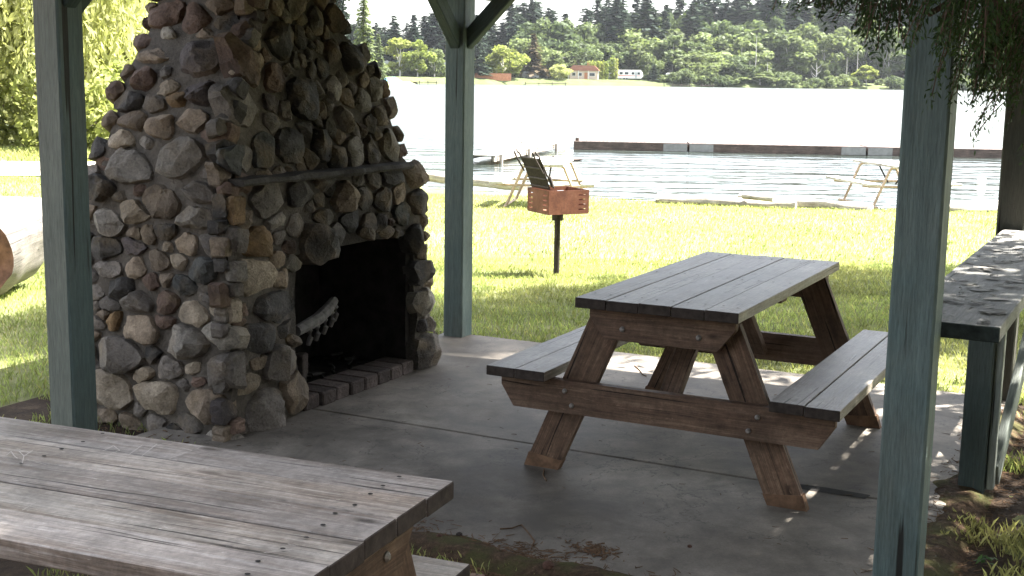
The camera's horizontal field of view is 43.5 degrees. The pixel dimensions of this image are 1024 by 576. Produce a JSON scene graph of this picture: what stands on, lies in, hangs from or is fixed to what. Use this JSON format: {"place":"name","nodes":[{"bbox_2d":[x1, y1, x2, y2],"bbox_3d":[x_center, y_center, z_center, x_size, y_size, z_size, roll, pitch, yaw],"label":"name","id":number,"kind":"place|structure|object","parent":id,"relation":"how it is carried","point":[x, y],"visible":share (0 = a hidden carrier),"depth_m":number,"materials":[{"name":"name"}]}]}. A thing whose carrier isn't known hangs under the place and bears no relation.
{"place":"outdoors","nodes":[
{"label":"outdoors","id":0,"kind":"place"},
{"bbox_2d":[0,161,95,215],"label":"gravel path","id":1,"kind":"structure","parent":0,"point":[25,168],"depth_m":21.77,"materials":[{"name":"gravel"}]},
{"bbox_2d":[0,81,1023,575],"bbox_3d":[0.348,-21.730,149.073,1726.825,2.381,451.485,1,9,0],"label":"lawn","id":2,"kind":"structure","parent":0,"point":[24,409],"depth_m":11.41,"materials":[{"name":"plant"}]},
{"bbox_2d":[0,51,37,145],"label":"bank bush","id":3,"kind":"object","parent":2,"relation":"on","point":[17,109],"visible":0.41,"depth_m":28.41,"materials":[{"name":"green plant"}]},
{"bbox_2d":[0,197,43,294],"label":"sawn log","id":4,"kind":"object","parent":2,"relation":"on","point":[21,246],"visible":0.96,"depth_m":9.76,"materials":[{"name":"wood"}]},
{"bbox_2d":[0,47,117,148],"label":"bank bush","id":5,"kind":"object","parent":2,"relation":"on","point":[31,83],"visible":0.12,"depth_m":28.05,"materials":[{"name":"green plant"}]},
{"bbox_2d":[14,79,116,145],"bbox_3d":[-9.484,-3.712,27.798,2.332,1.641,2.652,-7,12,-41],"label":"bank bush","id":6,"kind":"object","parent":2,"relation":"on","point":[94,113],"visible":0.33,"depth_m":27.41,"materials":[{"name":"green plant"}]},
{"bbox_2d":[0,0,152,142],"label":"weeping willow","id":7,"kind":"object","parent":2,"relation":"on","point":[16,23],"visible":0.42,"depth_m":29.40,"materials":[{"name":"green plant"}]},
{"bbox_2d":[0,0,156,128],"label":"tree","id":8,"kind":"object","parent":2,"relation":"on","point":[106,46],"visible":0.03,"depth_m":36.91,"materials":[{"name":"green plant"}]},
{"bbox_2d":[92,60,124,130],"bbox_3d":[-7.565,-3.921,28.322,3.464,2.873,3.388,8,12,38],"label":"bank bush","id":9,"kind":"object","parent":2,"relation":"on","point":[108,77],"visible":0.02,"depth_m":27.58,"materials":[{"name":"green plant"}]},
{"bbox_2d":[87,55,133,144],"bbox_3d":[-9.307,-4.197,29.438,2.616,2.260,2.298,1,9,0],"label":"bank bush","id":10,"kind":"object","parent":2,"relation":"on","point":[104,70],"visible":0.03,"depth_m":29.18,"materials":[{"name":"green plant"}]},
{"bbox_2d":[0,417,484,575],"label":"picnic table","id":11,"kind":"object","parent":2,"relation":"on","point":[88,502],"visible":1,"depth_m":2.71,"materials":[{"name":"grey wood"}]},
{"bbox_2d":[88,0,441,441],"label":"stone fireplace","id":12,"kind":"object","parent":2,"relation":"on","point":[257,193],"visible":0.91,"depth_m":6.20,"materials":[{"name":"stone"}]},
{"bbox_2d":[296,352,307,381],"bbox_3d":[-1.143,0.432,6.944,0.060,0.160,0.075,3,10,15],"label":"loose brick","id":13,"kind":"object","parent":12,"relation":"in","point":[302,361],"visible":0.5,"depth_m":6.91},
{"bbox_2d":[296,296,338,345],"bbox_3d":[-1.018,0.180,6.753,0.084,0.192,0.522,3,10,14],"label":"fire grate","id":14,"kind":"object","parent":12,"relation":"in","point":[322,314],"visible":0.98,"depth_m":6.71,"materials":[{"name":"grey metal"}]},
{"bbox_2d":[307,352,370,378],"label":"charred sticks","id":15,"kind":"object","parent":12,"relation":"in","point":[352,358],"visible":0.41,"depth_m":7.34,"materials":[{"name":"wood"}]},
{"bbox_2d":[335,0,352,38],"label":"tall fir","id":16,"kind":"object","parent":2,"relation":"on","point":[340,4],"visible":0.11,"depth_m":205.26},
{"bbox_2d":[352,0,381,78],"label":"tall fir","id":17,"kind":"object","parent":2,"relation":"on","point":[364,13],"visible":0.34,"depth_m":186.01,"materials":[{"name":"plant"}]},
{"bbox_2d":[373,34,387,81],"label":"tall fir","id":18,"kind":"object","parent":2,"relation":"on","point":[378,56],"visible":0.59,"depth_m":235.98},
{"bbox_2d":[427,173,527,190],"bbox_3d":[-0.856,-2.224,26.939,0.268,0.252,3.595,-6,12,-37],"label":"driftwood log","id":19,"kind":"object","parent":2,"relation":"on","point":[440,178],"visible":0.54,"depth_m":26.51,"materials":[{"name":"wood"}]},
{"bbox_2d":[33,0,1023,575],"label":"picnic shelter","id":20,"kind":"object","parent":2,"relation":"on","point":[921,238],"visible":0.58,"depth_m":5.20,"materials":[{"name":"teal paint"}]},
{"bbox_2d":[489,157,602,206],"bbox_3d":[0.596,-1.760,21.480,1.710,0.740,1.750,2,9,8],"label":"pipe frame picnic table","id":21,"kind":"object","parent":2,"relation":"on","point":[588,182],"visible":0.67,"depth_m":21.12,"materials":[{"name":"brown wood"}]},
{"bbox_2d":[513,149,588,275],"bbox_3d":[0.342,-0.629,11.666,0.579,1.254,0.415,-4,10,-26],"label":"charcoal grill","id":22,"kind":"object","parent":2,"relation":"on","point":[544,197],"visible":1,"depth_m":11.54,"materials":[{"name":"metal"}]},
{"bbox_2d":[103,364,1023,575],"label":"needle litter","id":23,"kind":"object","parent":2,"relation":"on","point":[593,549],"visible":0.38,"depth_m":4.67,"materials":[{"name":"plant"}]},
{"bbox_2d":[136,333,1005,575],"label":"concrete slab","id":24,"kind":"structure","parent":2,"relation":"on","point":[473,454],"depth_m":5.60,"materials":[{"name":"concrete"}]},
{"bbox_2d":[486,252,887,511],"bbox_3d":[0.946,0.341,5.928,1.516,0.790,1.677,6,11,27],"label":"picnic table","id":25,"kind":"object","parent":24,"relation":"on","point":[684,312],"visible":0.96,"depth_m":5.40,"materials":[{"name":"brown wood"}]},
{"bbox_2d":[800,484,869,498],"bbox_3d":[1.324,0.843,5.339,0.320,0.001,0.070,5,10,25],"label":"asphalt patch","id":26,"kind":"object","parent":24,"relation":"on","point":[830,490],"visible":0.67,"depth_m":5.33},
{"bbox_2d":[941,229,1023,493],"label":"serving counter","id":27,"kind":"object","parent":24,"relation":"on","point":[983,302],"visible":0.91,"depth_m":5.32,"materials":[{"name":"paint"}]},
{"bbox_2d":[409,406,1023,575],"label":"soil edge","id":28,"kind":"object","parent":2,"relation":"on","point":[943,552],"visible":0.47,"depth_m":4.66,"materials":[{"name":"soil"}]},
{"bbox_2d":[655,193,796,208],"bbox_3d":[3.683,-1.473,22.160,2.419,0.225,0.269,5,10,21],"label":"driftwood log","id":29,"kind":"object","parent":2,"relation":"on","point":[674,198],"visible":0.66,"depth_m":22.09,"materials":[{"name":"wood"}]},
{"bbox_2d":[741,193,776,201],"bbox_3d":[4.171,-1.529,21.678,0.137,0.112,0.656,-7,12,-39],"label":"driftwood log","id":30,"kind":"object","parent":29,"relation":"on","point":[751,196],"visible":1,"depth_m":21.62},
{"bbox_2d":[737,194,873,210],"bbox_3d":[5.033,-1.468,22.259,2.595,0.218,0.245,10,13,44],"label":"driftwood log","id":31,"kind":"object","parent":2,"relation":"on","point":[810,203],"visible":0.48,"depth_m":21.85,"materials":[{"name":"wood"}]},
{"bbox_2d":[826,159,961,208],"bbox_3d":[6.687,-1.834,22.619,1.710,0.740,1.750,-1,10,-10],"label":"pipe frame picnic table","id":32,"kind":"object","parent":2,"relation":"on","point":[892,164],"visible":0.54,"depth_m":22.56,"materials":[{"name":"white wood"}]},
{"bbox_2d":[765,0,1023,164],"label":"cedar tree","id":33,"kind":"object","parent":2,"relation":"on","point":[1000,23],"visible":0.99,"depth_m":3.42,"materials":[{"name":"green plant"}]},
{"bbox_2d":[950,203,997,211],"bbox_3d":[7.831,-1.320,21.648,2.024,0.248,0.279,-1,10,-9],"label":"driftwood log","id":34,"kind":"object","parent":2,"relation":"on","point":[977,207],"visible":0.27,"depth_m":21.53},
{"bbox_2d":[102,59,997,90],"bbox_3d":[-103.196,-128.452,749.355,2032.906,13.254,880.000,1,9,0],"label":"bank","id":35,"kind":"structure","parent":0,"point":[515,80],"depth_m":388.80,"materials":[{"name":"green plant"}]},
{"bbox_2d":[380,23,410,62],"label":"fir tree","id":36,"kind":"object","parent":35,"relation":"on","point":[395,33],"visible":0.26,"depth_m":383.10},
{"bbox_2d":[382,37,421,76],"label":"pale tree","id":37,"kind":"object","parent":35,"relation":"on","point":[394,45],"visible":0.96,"depth_m":350.04,"materials":[{"name":"plant"}]},
{"bbox_2d":[402,27,424,61],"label":"fir tree","id":38,"kind":"object","parent":35,"relation":"on","point":[413,37],"visible":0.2,"depth_m":383.16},
{"bbox_2d":[402,15,424,46],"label":"fir tree","id":39,"kind":"object","parent":35,"relation":"on","point":[413,19],"visible":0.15,"depth_m":397.61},
{"bbox_2d":[398,39,436,76],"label":"pale tree","id":40,"kind":"object","parent":35,"relation":"on","point":[421,65],"visible":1,"depth_m":349.40,"materials":[{"name":"plant"}]},
{"bbox_2d":[418,16,433,50],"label":"fir tree","id":41,"kind":"object","parent":35,"relation":"on","point":[425,24],"visible":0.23,"depth_m":414.60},
{"bbox_2d":[421,13,443,49],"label":"fir tree","id":42,"kind":"object","parent":35,"relation":"on","point":[431,19],"visible":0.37,"depth_m":411.17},
{"bbox_2d":[422,48,445,76],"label":"olive tree","id":43,"kind":"object","parent":35,"relation":"on","point":[438,63],"visible":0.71,"depth_m":356.01,"materials":[{"name":"plant"}]},
{"bbox_2d":[425,17,443,48],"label":"fir tree","id":44,"kind":"object","parent":35,"relation":"on","point":[435,45],"visible":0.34,"depth_m":411.08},
{"bbox_2d":[474,40,492,75],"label":"conifer tree","id":45,"kind":"object","parent":35,"relation":"on","point":[479,64],"visible":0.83,"depth_m":366.76,"materials":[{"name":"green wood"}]},
{"bbox_2d":[475,73,510,80],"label":"board bulkhead","id":46,"kind":"object","parent":35,"relation":"on","point":[501,76],"visible":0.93,"depth_m":367.44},
{"bbox_2d":[485,25,500,52],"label":"fir tree","id":47,"kind":"object","parent":35,"relation":"on","point":[493,32],"visible":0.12,"depth_m":422.08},
{"bbox_2d":[484,44,530,73],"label":"bright tree","id":48,"kind":"object","parent":35,"relation":"on","point":[497,58],"visible":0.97,"depth_m":372.21,"materials":[{"name":"plant"}]},
{"bbox_2d":[495,4,521,44],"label":"fir tree","id":49,"kind":"object","parent":35,"relation":"on","point":[510,15],"visible":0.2,"depth_m":422.70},
{"bbox_2d":[502,22,520,76],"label":"fir tree","id":50,"kind":"object","parent":35,"relation":"on","point":[512,30],"visible":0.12,"depth_m":413.48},
{"bbox_2d":[507,38,554,77],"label":"broadleaf tree","id":51,"kind":"object","parent":35,"relation":"on","point":[520,46],"visible":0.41,"depth_m":392.88,"materials":[{"name":"plant"}]},
{"bbox_2d":[522,0,540,23],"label":"fir tree","id":52,"kind":"object","parent":35,"relation":"on","point":[534,13],"visible":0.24,"depth_m":434.83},
{"bbox_2d":[518,34,549,76],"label":"brown fir","id":53,"kind":"object","parent":35,"relation":"on","point":[536,67],"visible":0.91,"depth_m":382.00,"materials":[{"name":"plant"}]},
{"bbox_2d":[504,20,583,77],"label":"broadleaf tree","id":54,"kind":"object","parent":35,"relation":"on","point":[527,26],"visible":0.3,"depth_m":410.65,"materials":[{"name":"plant"}]},
{"bbox_2d":[527,17,575,77],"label":"broadleaf tree","id":55,"kind":"object","parent":35,"relation":"on","point":[542,25],"visible":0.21,"depth_m":412.55,"materials":[{"name":"plant"}]},
{"bbox_2d":[542,51,576,78],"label":"broadleaf tree","id":56,"kind":"object","parent":35,"relation":"on","point":[555,58],"visible":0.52,"depth_m":392.61,"materials":[{"name":"plant"}]},
{"bbox_2d":[549,64,572,78],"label":"golden tree","id":57,"kind":"object","parent":35,"relation":"on","point":[561,70],"visible":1,"depth_m":381.64,"materials":[{"name":"yellow plant"}]},
{"bbox_2d":[555,39,595,73],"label":"broadleaf tree","id":58,"kind":"object","parent":35,"relation":"on","point":[579,49],"visible":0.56,"depth_m":398.74,"materials":[{"name":"plant"}]},
{"bbox_2d":[568,63,599,79],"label":"red roofed house","id":59,"kind":"structure","parent":35,"relation":"on","point":[587,71],"depth_m":391.41,"materials":[{"name":"beige"}]},
{"bbox_2d":[575,8,594,27],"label":"fir tree","id":60,"kind":"object","parent":35,"relation":"on","point":[585,16],"visible":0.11,"depth_m":431.75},
{"bbox_2d":[575,21,609,55],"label":"broadleaf tree","id":61,"kind":"object","parent":35,"relation":"on","point":[591,34],"visible":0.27,"depth_m":418.59,"materials":[{"name":"plant"}]},
{"bbox_2d":[575,43,623,75],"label":"broadleaf tree","id":62,"kind":"object","parent":35,"relation":"on","point":[605,50],"visible":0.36,"depth_m":409.41,"materials":[{"name":"plant"}]},
{"bbox_2d":[596,43,632,70],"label":"broadleaf tree","id":63,"kind":"object","parent":35,"relation":"on","point":[619,47],"visible":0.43,"depth_m":413.81,"materials":[{"name":"plant"}]},
{"bbox_2d":[599,0,636,69],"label":"fir tree","id":64,"kind":"object","parent":35,"relation":"on","point":[616,22],"visible":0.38,"depth_m":423.73,"materials":[{"name":"plant"}]},
{"bbox_2d":[595,28,662,78],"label":"broadleaf tree","id":65,"kind":"object","parent":35,"relation":"on","point":[635,46],"visible":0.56,"depth_m":419.10,"materials":[{"name":"plant"}]},
{"bbox_2d":[617,70,642,79],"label":"white camper","id":66,"kind":"object","parent":35,"relation":"on","point":[627,74],"visible":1,"depth_m":397.75,"materials":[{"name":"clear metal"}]},
{"bbox_2d":[636,52,664,79],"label":"broadleaf tree","id":67,"kind":"object","parent":35,"relation":"on","point":[647,62],"visible":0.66,"depth_m":410.24,"materials":[{"name":"plant"}]},
{"bbox_2d":[632,3,674,78],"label":"fir tree","id":68,"kind":"object","parent":35,"relation":"on","point":[646,10],"visible":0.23,"depth_m":430.93,"materials":[{"name":"plant"}]},
{"bbox_2d":[646,10,675,75],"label":"fir tree","id":69,"kind":"object","parent":35,"relation":"on","point":[658,23],"visible":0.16,"depth_m":432.96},
{"bbox_2d":[638,16,684,44],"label":"broadleaf tree","id":70,"kind":"object","parent":35,"relation":"on","point":[676,31],"visible":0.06,"depth_m":433.24,"materials":[{"name":"plant"}]},
{"bbox_2d":[658,9,672,38],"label":"fir tree","id":71,"kind":"object","parent":35,"relation":"on","point":[665,15],"visible":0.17,"depth_m":438.39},
{"bbox_2d":[645,35,705,74],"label":"broadleaf tree","id":72,"kind":"object","parent":35,"relation":"on","point":[663,52],"visible":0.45,"depth_m":419.62,"materials":[{"name":"plant"}]},
{"bbox_2d":[665,12,687,38],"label":"broadleaf tree","id":73,"kind":"object","parent":35,"relation":"on","point":[675,24],"visible":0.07,"depth_m":448.78,"materials":[{"name":"plant"}]},
{"bbox_2d":[671,0,687,20],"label":"fir tree","id":74,"kind":"object","parent":35,"relation":"on","point":[679,5],"visible":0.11,"depth_m":461.06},
{"bbox_2d":[673,69,696,83],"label":"shore bush","id":75,"kind":"object","parent":35,"relation":"on","point":[688,75],"visible":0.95,"depth_m":396.95,"materials":[{"name":"green plant"}]},
{"bbox_2d":[667,41,706,70],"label":"broadleaf tree","id":76,"kind":"object","parent":35,"relation":"on","point":[687,45],"visible":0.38,"depth_m":418.18,"materials":[{"name":"plant"}]},
{"bbox_2d":[678,3,706,41],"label":"fir tree","id":77,"kind":"object","parent":35,"relation":"on","point":[692,22],"visible":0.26,"depth_m":437.19,"materials":[{"name":"plant"}]},
{"bbox_2d":[678,21,719,47],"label":"broadleaf tree","id":78,"kind":"object","parent":35,"relation":"on","point":[705,24],"visible":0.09,"depth_m":437.65,"materials":[{"name":"plant"}]},
{"bbox_2d":[673,51,736,74],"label":"broadleaf tree","id":79,"kind":"object","parent":35,"relation":"on","point":[717,64],"visible":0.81,"depth_m":407.24,"materials":[{"name":"plant"}]},
{"bbox_2d":[696,6,716,24],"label":"fir tree","id":80,"kind":"object","parent":35,"relation":"on","point":[706,13],"visible":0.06,"depth_m":450.80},
{"bbox_2d":[674,31,739,63],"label":"broadleaf tree","id":81,"kind":"object","parent":35,"relation":"on","point":[704,38],"visible":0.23,"depth_m":426.37,"materials":[{"name":"plant"}]},
{"bbox_2d":[702,0,723,23],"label":"fir tree","id":82,"kind":"object","parent":35,"relation":"on","point":[714,5],"visible":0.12,"depth_m":462.35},
{"bbox_2d":[707,19,759,52],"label":"broadleaf tree","id":83,"kind":"object","parent":35,"relation":"on","point":[724,26],"visible":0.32,"depth_m":435.22,"materials":[{"name":"plant"}]},
{"bbox_2d":[712,55,761,77],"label":"broadleaf tree","id":84,"kind":"object","parent":35,"relation":"on","point":[742,66],"visible":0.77,"depth_m":408.40,"materials":[{"name":"plant"}]},
{"bbox_2d":[726,0,761,25],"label":"fir tree","id":85,"kind":"object","parent":35,"relation":"on","point":[745,7],"visible":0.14,"depth_m":459.97,"materials":[{"name":"plant"}]},
{"bbox_2d":[719,37,773,73],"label":"broadleaf tree","id":86,"kind":"object","parent":35,"relation":"on","point":[752,55],"visible":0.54,"depth_m":420.14,"materials":[{"name":"plant"}]},
{"bbox_2d":[734,19,777,62],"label":"broadleaf tree","id":87,"kind":"object","parent":35,"relation":"on","point":[756,26],"visible":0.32,"depth_m":441.51,"materials":[{"name":"plant"}]},
{"bbox_2d":[733,74,788,84],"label":"grey bush","id":88,"kind":"object","parent":35,"relation":"on","point":[761,76],"visible":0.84,"depth_m":406.14,"materials":[{"name":"brown plant"}]},
{"bbox_2d":[729,29,801,72],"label":"broadleaf tree","id":89,"kind":"object","parent":35,"relation":"on","point":[766,41],"visible":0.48,"depth_m":430.18,"materials":[{"name":"plant"}]},
{"bbox_2d":[756,0,778,23],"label":"fir tree","id":90,"kind":"object","parent":35,"relation":"on","point":[767,4],"visible":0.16,"depth_m":447.60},
{"bbox_2d":[763,16,789,33],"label":"broadleaf tree","id":91,"kind":"object","parent":35,"relation":"on","point":[775,21],"visible":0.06,"depth_m":443.26,"materials":[{"name":"plant"}]},
{"bbox_2d":[773,71,794,87],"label":"shore bush","id":92,"kind":"object","parent":35,"relation":"on","point":[781,75],"visible":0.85,"depth_m":409.52,"materials":[{"name":"green plant"}]},
{"bbox_2d":[772,33,816,73],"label":"broadleaf tree","id":93,"kind":"object","parent":35,"relation":"on","point":[805,58],"visible":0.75,"depth_m":429.78,"materials":[{"name":"plant"}]},
{"bbox_2d":[785,5,809,75],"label":"fir tree","id":94,"kind":"object","parent":35,"relation":"on","point":[798,21],"visible":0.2,"depth_m":452.19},
{"bbox_2d":[797,0,815,80],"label":"fir tree","id":95,"kind":"object","parent":35,"relation":"on","point":[806,17],"visible":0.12,"depth_m":463.39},
{"bbox_2d":[789,24,830,80],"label":"broadleaf tree","id":96,"kind":"object","parent":35,"relation":"on","point":[804,31],"visible":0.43,"depth_m":441.18,"materials":[{"name":"plant"}]},
{"bbox_2d":[800,77,825,88],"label":"shore bush","id":97,"kind":"object","parent":35,"relation":"on","point":[814,82],"visible":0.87,"depth_m":411.99,"materials":[{"name":"green plant"}]},
{"bbox_2d":[805,18,839,60],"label":"broadleaf tree","id":98,"kind":"object","parent":35,"relation":"on","point":[817,22],"visible":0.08,"depth_m":454.02,"materials":[{"name":"plant"}]},
{"bbox_2d":[797,33,867,79],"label":"broadleaf tree","id":99,"kind":"object","parent":35,"relation":"on","point":[843,43],"visible":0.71,"depth_m":436.66,"materials":[{"name":"plant"}]},
{"bbox_2d":[820,0,868,76],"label":"fir tree","id":100,"kind":"object","parent":35,"relation":"on","point":[840,21],"visible":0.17,"depth_m":453.59,"materials":[{"name":"plant"}]},
{"bbox_2d":[826,26,869,69],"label":"broadleaf tree","id":101,"kind":"object","parent":35,"relation":"on","point":[845,31],"visible":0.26,"depth_m":445.49,"materials":[{"name":"plant"}]},
{"bbox_2d":[834,30,893,72],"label":"broadleaf tree","id":102,"kind":"object","parent":35,"relation":"on","point":[854,66],"visible":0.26,"depth_m":445.47,"materials":[{"name":"plant"}]},
{"bbox_2d":[851,65,878,84],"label":"broadleaf tree","id":103,"kind":"object","parent":35,"relation":"on","point":[871,73],"visible":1,"depth_m":420.40,"materials":[{"name":"green plant"}]},
{"bbox_2d":[866,28,905,80],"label":"broadleaf tree","id":104,"kind":"object","parent":35,"relation":"on","point":[897,62],"visible":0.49,"depth_m":434.83,"materials":[{"name":"plant"}]},
{"bbox_2d":[872,40,900,77],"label":"broadleaf tree","id":105,"kind":"object","parent":35,"relation":"on","point":[886,70],"visible":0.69,"depth_m":436.32,"materials":[{"name":"plant"}]},
{"bbox_2d":[884,75,903,89],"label":"shore bush","id":106,"kind":"object","parent":35,"relation":"on","point":[892,80],"visible":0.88,"depth_m":419.60,"materials":[{"name":"green plant"}]},
{"bbox_2d":[344,0,810,34],"label":"sky","id":107,"kind":"structure","parent":0,"point":[381,11],"materials":[{"name":"white"}]},
{"bbox_2d":[389,84,1005,209],"bbox_3d":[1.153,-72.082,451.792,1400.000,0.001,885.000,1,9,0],"label":"lake","id":108,"kind":"structure","parent":0,"point":[505,115],"depth_m":62.68,"materials":[{"name":"grey liquid"}]},
{"bbox_2d":[473,140,565,163],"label":"pale walkway","id":109,"kind":"structure","parent":108,"relation":"in","point":[500,154],"depth_m":41.85,"materials":[{"name":"white wood"}]},
{"bbox_2d":[574,138,1001,157],"bbox_3d":[10.034,-4.771,47.118,15.506,1.220,1.674,2,9,4],"label":"floating dock","id":110,"kind":"object","parent":108,"relation":"on","point":[766,148],"visible":0.81,"depth_m":46.42,"materials":[{"name":"wood"}]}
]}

